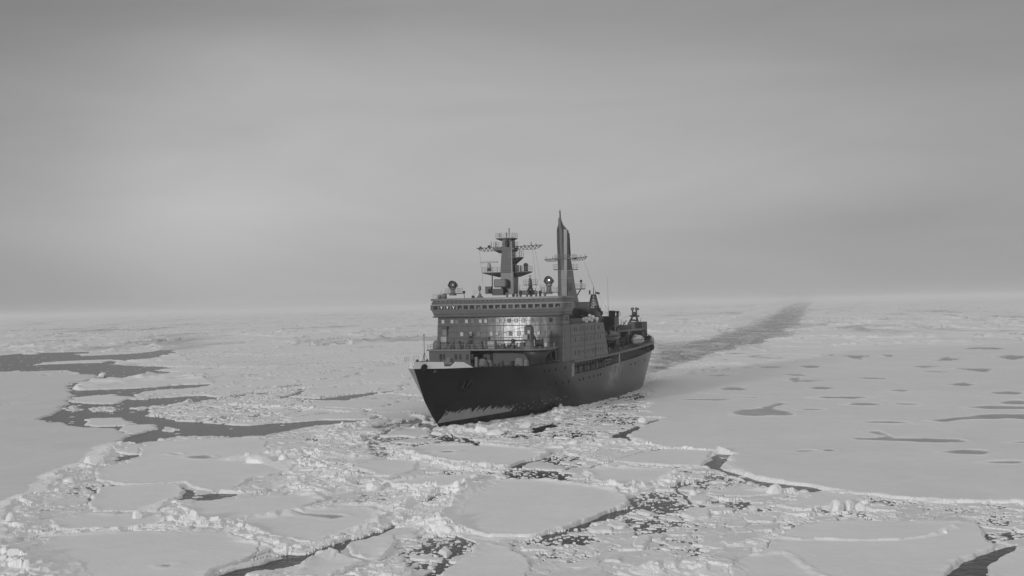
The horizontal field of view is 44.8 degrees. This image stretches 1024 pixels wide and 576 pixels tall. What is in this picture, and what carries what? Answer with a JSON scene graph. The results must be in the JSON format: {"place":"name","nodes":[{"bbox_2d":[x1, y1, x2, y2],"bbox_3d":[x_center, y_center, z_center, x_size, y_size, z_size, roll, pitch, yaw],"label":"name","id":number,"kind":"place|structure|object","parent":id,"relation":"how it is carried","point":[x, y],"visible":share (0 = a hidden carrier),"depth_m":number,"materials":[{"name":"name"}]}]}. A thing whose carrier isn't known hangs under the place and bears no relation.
{"place":"outdoors","nodes":[
{"label":"outdoors","id":0,"kind":"place"},
{"bbox_2d":[0,296,1023,575],"bbox_3d":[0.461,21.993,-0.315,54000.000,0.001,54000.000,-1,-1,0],"label":"sea water","id":1,"kind":"structure","parent":0,"point":[28,362],"depth_m":225.02,"materials":[{"name":"black liquid"}]},
{"bbox_2d":[6,512,16,521],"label":"ice block","id":2,"kind":"object","parent":1,"relation":"on","point":[10,516],"depth_m":129.65,"materials":[{"name":"white ice"}]},
{"bbox_2d":[0,370,130,543],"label":"ice sheet","id":3,"kind":"object","parent":1,"relation":"on","point":[36,454],"visible":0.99,"depth_m":221.39,"materials":[{"name":"white ice"}]},
{"bbox_2d":[63,477,76,483],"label":"ice block","id":4,"kind":"object","parent":1,"relation":"on","point":[71,480],"depth_m":160.84,"materials":[{"name":"white ice"}]},
{"bbox_2d":[36,359,111,364],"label":"ice floe","id":5,"kind":"object","parent":1,"relation":"on","point":[74,362],"visible":1,"depth_m":574.75,"materials":[{"name":"white ice"}]},
{"bbox_2d":[84,456,106,465],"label":"ice block","id":6,"kind":"object","parent":1,"relation":"on","point":[95,460],"depth_m":179.72,"materials":[{"name":"white ice"}]},
{"bbox_2d":[69,394,129,403],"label":"ice floe","id":7,"kind":"object","parent":1,"relation":"on","point":[105,399],"visible":1,"depth_m":318.43,"materials":[{"name":"white ice"}]},
{"bbox_2d":[98,372,106,376],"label":"ice block","id":8,"kind":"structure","parent":1,"relation":"on","point":[103,374],"depth_m":434.39,"materials":[{"name":"white ice"}]},
{"bbox_2d":[49,512,168,530],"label":"ice floe","id":9,"kind":"object","parent":1,"relation":"on","point":[94,520],"visible":0.96,"depth_m":130.57,"materials":[{"name":"white ice"}]},
{"bbox_2d":[84,417,135,426],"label":"ice floe","id":10,"kind":"object","parent":1,"relation":"on","point":[105,422],"visible":0.98,"depth_m":249.98,"materials":[{"name":"white ice"}]},
{"bbox_2d":[74,351,153,355],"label":"ice floe","id":11,"kind":"object","parent":1,"relation":"on","point":[107,353],"visible":0.97,"depth_m":692.70,"materials":[{"name":"white ice"}]},
{"bbox_2d":[87,483,185,512],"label":"ice floe","id":12,"kind":"object","parent":1,"relation":"on","point":[142,498],"visible":1,"depth_m":146.85,"materials":[{"name":"white ice"}]},
{"bbox_2d":[132,510,143,518],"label":"ice block","id":13,"kind":"object","parent":1,"relation":"on","point":[136,514],"depth_m":132.08,"materials":[{"name":"white ice"}]},
{"bbox_2d":[119,424,157,434],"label":"ice floe","id":14,"kind":"object","parent":1,"relation":"on","point":[136,429],"visible":0.99,"depth_m":235.03,"materials":[{"name":"white ice"}]},
{"bbox_2d":[20,531,274,575],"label":"ice floe","id":15,"kind":"object","parent":1,"relation":"on","point":[139,553],"visible":1,"depth_m":112.26,"materials":[{"name":"white ice"}]},
{"bbox_2d":[93,437,297,491],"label":"ice floe","id":16,"kind":"object","parent":1,"relation":"on","point":[226,466],"visible":0.98,"depth_m":175.75,"materials":[{"name":"white ice"}]},
{"bbox_2d":[177,491,325,519],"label":"ice floe","id":17,"kind":"object","parent":1,"relation":"on","point":[225,509],"visible":0.93,"depth_m":139.66,"materials":[{"name":"white ice"}]},
{"bbox_2d":[245,454,273,463],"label":"ice block","id":18,"kind":"object","parent":1,"relation":"on","point":[258,458],"depth_m":178.02,"materials":[{"name":"white ice"}]},
{"bbox_2d":[252,478,302,490],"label":"ice floe","id":19,"kind":"object","parent":1,"relation":"on","point":[275,485],"visible":0.98,"depth_m":154.30,"materials":[{"name":"white ice"}]},
{"bbox_2d":[278,454,288,459],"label":"ice block","id":20,"kind":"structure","parent":1,"relation":"on","point":[283,457],"depth_m":179.58,"materials":[{"name":"white ice"}]},
{"bbox_2d":[241,506,388,542],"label":"ice floe","id":21,"kind":"object","parent":1,"relation":"on","point":[295,524],"visible":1,"depth_m":127.13,"materials":[{"name":"white ice"}]},
{"bbox_2d":[286,547,366,575],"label":"ice floe","id":22,"kind":"object","parent":1,"relation":"on","point":[329,561],"visible":1,"depth_m":105.39,"materials":[{"name":"white ice"}]},
{"bbox_2d":[345,535,397,561],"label":"ice floe","id":23,"kind":"object","parent":1,"relation":"on","point":[375,548],"visible":0.98,"depth_m":112.58,"materials":[{"name":"white ice"}]},
{"bbox_2d":[366,481,381,490],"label":"ice block","id":24,"kind":"object","parent":1,"relation":"on","point":[373,485],"depth_m":149.32,"materials":[{"name":"white ice"}]},
{"bbox_2d":[354,423,398,432],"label":"ice floe","id":25,"kind":"object","parent":1,"relation":"on","point":[366,427],"visible":0.98,"depth_m":226.60,"materials":[{"name":"white ice"}]},
{"bbox_2d":[352,460,418,476],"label":"ice floe","id":26,"kind":"object","parent":1,"relation":"on","point":[384,468],"visible":1,"depth_m":169.62,"materials":[{"name":"white ice"}]},
{"bbox_2d":[380,428,446,437],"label":"ice floe","id":27,"kind":"object","parent":1,"relation":"on","point":[414,433],"visible":0.99,"depth_m":214.80,"materials":[{"name":"white ice"}]},
{"bbox_2d":[371,473,479,487],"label":"ice floe","id":28,"kind":"object","parent":1,"relation":"on","point":[442,480],"visible":0.91,"depth_m":155.47,"materials":[{"name":"white ice"}]},
{"bbox_2d":[437,547,451,557],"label":"ice floe","id":29,"kind":"object","parent":1,"relation":"on","point":[445,552],"visible":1,"depth_m":110.48,"materials":[{"name":"white ice"}]},
{"bbox_2d":[439,525,452,533],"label":"ice block","id":30,"kind":"object","parent":1,"relation":"on","point":[447,529],"depth_m":119.73,"materials":[{"name":"white ice"}]},
{"bbox_2d":[403,441,550,467],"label":"ice floe","id":31,"kind":"object","parent":1,"relation":"on","point":[488,454],"visible":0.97,"depth_m":183.72,"materials":[{"name":"white ice"}]},
{"bbox_2d":[440,541,531,575],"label":"ice floe","id":32,"kind":"object","parent":1,"relation":"on","point":[486,559],"visible":1,"depth_m":104.88,"materials":[{"name":"white ice"}]},
{"bbox_2d":[486,428,504,434],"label":"ice block","id":33,"kind":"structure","parent":1,"relation":"on","point":[495,431],"depth_m":212.03,"materials":[{"name":"white ice"}]},
{"bbox_2d":[0,296,1023,575],"bbox_3d":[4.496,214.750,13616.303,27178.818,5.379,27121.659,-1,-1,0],"label":"pack ice","id":34,"kind":"structure","parent":1,"relation":"on","point":[834,326],"depth_m":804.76,"materials":[{"name":"white ice"}]},
{"bbox_2d":[519,421,531,427],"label":"ice block","id":35,"kind":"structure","parent":1,"relation":"on","point":[526,424],"depth_m":223.58,"materials":[{"name":"white ice"}]},
{"bbox_2d":[404,211,653,426],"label":"icebreaker","id":36,"kind":"object","parent":1,"relation":"on","point":[565,351],"visible":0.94,"depth_m":253.93,"materials":[{"name":"paint"}]},
{"bbox_2d":[478,358,486,365],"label":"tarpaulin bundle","id":37,"kind":"object","parent":36,"relation":"on","point":[482,362],"visible":0.88,"depth_m":232.53,"materials":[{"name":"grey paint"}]},
{"bbox_2d":[514,358,523,365],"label":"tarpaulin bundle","id":38,"kind":"object","parent":36,"relation":"on","point":[519,361],"visible":1,"depth_m":234.37,"materials":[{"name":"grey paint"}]},
{"bbox_2d":[523,359,528,365],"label":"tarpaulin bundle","id":39,"kind":"object","parent":36,"relation":"on","point":[526,362],"visible":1,"depth_m":234.70,"materials":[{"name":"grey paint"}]},
{"bbox_2d":[605,330,619,341],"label":"lifeboat","id":40,"kind":"object","parent":36,"relation":"hanging from","point":[613,336],"visible":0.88,"depth_m":292.17,"materials":[{"name":"paint"}]},
{"bbox_2d":[631,334,644,344],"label":"lifeboat","id":41,"kind":"object","parent":36,"relation":"hanging from","point":[636,339],"visible":0.97,"depth_m":316.92,"materials":[{"name":"paint"}]},
{"bbox_2d":[434,478,629,537],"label":"ice floe","id":42,"kind":"object","parent":1,"relation":"on","point":[509,507],"visible":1,"depth_m":134.37,"materials":[{"name":"white ice"}]},
{"bbox_2d":[554,415,563,420],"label":"ice block","id":43,"kind":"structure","parent":1,"relation":"on","point":[559,417],"depth_m":235.94,"materials":[{"name":"white ice"}]},
{"bbox_2d":[588,525,612,533],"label":"ice floe","id":44,"kind":"object","parent":1,"relation":"on","point":[601,529],"visible":1,"depth_m":119.58,"materials":[{"name":"white ice"}]},
{"bbox_2d":[607,519,629,529],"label":"ice floe","id":45,"kind":"object","parent":1,"relation":"on","point":[615,524],"visible":0.98,"depth_m":121.76,"materials":[{"name":"white ice"}]},
{"bbox_2d":[583,463,678,489],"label":"ice floe","id":46,"kind":"object","parent":1,"relation":"on","point":[620,476],"visible":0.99,"depth_m":157.25,"materials":[{"name":"white ice"}]},
{"bbox_2d":[631,534,650,548],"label":"ice floe","id":47,"kind":"object","parent":1,"relation":"on","point":[643,540],"visible":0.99,"depth_m":113.37,"materials":[{"name":"white ice"}]},
{"bbox_2d":[638,417,647,422],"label":"ice block","id":48,"kind":"object","parent":1,"relation":"on","point":[642,419],"depth_m":228.14,"materials":[{"name":"white ice"}]},
{"bbox_2d":[636,509,655,515],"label":"ice floe","id":49,"kind":"object","parent":1,"relation":"on","point":[642,512],"visible":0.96,"depth_m":128.82,"materials":[{"name":"white ice"}]},
{"bbox_2d":[613,449,711,466],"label":"ice floe","id":50,"kind":"object","parent":1,"relation":"on","point":[667,457],"visible":0.99,"depth_m":174.22,"materials":[{"name":"white ice"}]},
{"bbox_2d":[688,489,697,495],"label":"ice block","id":51,"kind":"object","parent":1,"relation":"on","point":[692,492],"depth_m":140.13,"materials":[{"name":"white ice"}]},
{"bbox_2d":[680,507,709,519],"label":"ice floe","id":52,"kind":"object","parent":1,"relation":"on","point":[696,513],"visible":1,"depth_m":127.39,"materials":[{"name":"white ice"}]},
{"bbox_2d":[684,495,711,503],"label":"ice floe","id":53,"kind":"object","parent":1,"relation":"on","point":[700,499],"visible":0.99,"depth_m":136.76,"materials":[{"name":"white ice"}]},
{"bbox_2d":[646,302,812,379],"bbox_3d":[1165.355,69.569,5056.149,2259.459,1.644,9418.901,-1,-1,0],"label":"brash ice","id":54,"kind":"structure","parent":1,"relation":"on","point":[692,353],"depth_m":675.56,"materials":[{"name":"white ice"}]},
{"bbox_2d":[706,485,787,496],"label":"ice floe","id":55,"kind":"object","parent":1,"relation":"on","point":[746,491],"visible":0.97,"depth_m":141.46,"materials":[{"name":"white ice"}]},
{"bbox_2d":[765,484,781,494],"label":"ice block","id":56,"kind":"object","parent":1,"relation":"on","point":[774,489],"depth_m":139.95,"materials":[{"name":"white ice"}]},
{"bbox_2d":[778,492,864,510],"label":"ice floe","id":57,"kind":"object","parent":1,"relation":"on","point":[822,500],"visible":0.89,"depth_m":133.68,"materials":[{"name":"white ice"}]},
{"bbox_2d":[626,343,1023,504],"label":"ice sheet","id":58,"kind":"object","parent":1,"relation":"on","point":[768,447],"visible":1,"depth_m":218.74,"materials":[{"name":"white ice"}]},
{"bbox_2d":[830,499,843,512],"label":"ice block","id":59,"kind":"object","parent":1,"relation":"on","point":[836,505],"depth_m":128.06,"materials":[{"name":"white ice"}]},
{"bbox_2d":[844,500,853,510],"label":"ice block","id":60,"kind":"object","parent":1,"relation":"on","point":[848,505],"depth_m":128.76,"materials":[{"name":"white ice"}]},
{"bbox_2d":[855,502,865,511],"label":"ice block","id":61,"kind":"object","parent":1,"relation":"on","point":[860,506],"depth_m":128.58,"materials":[{"name":"white ice"}]},
{"bbox_2d":[727,519,995,575],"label":"ice floe","id":62,"kind":"object","parent":1,"relation":"on","point":[858,547],"visible":1,"depth_m":107.15,"materials":[{"name":"white ice"}]},
{"bbox_2d":[987,546,1023,575],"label":"ice floe","id":63,"kind":"object","parent":1,"relation":"on","point":[1010,564],"visible":1,"depth_m":99.99,"materials":[{"name":"white ice"}]},
{"bbox_2d":[0,0,1023,317],"label":"sky","id":64,"kind":"structure","parent":0,"point":[157,156],"materials":[{"name":"grey"}]},
{"bbox_2d":[164,348,1023,565],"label":"melt pond","id":65,"kind":"structure","parent":0,"point":[769,410],"depth_m":240.94,"materials":[{"name":"grey liquid"}]}
]}

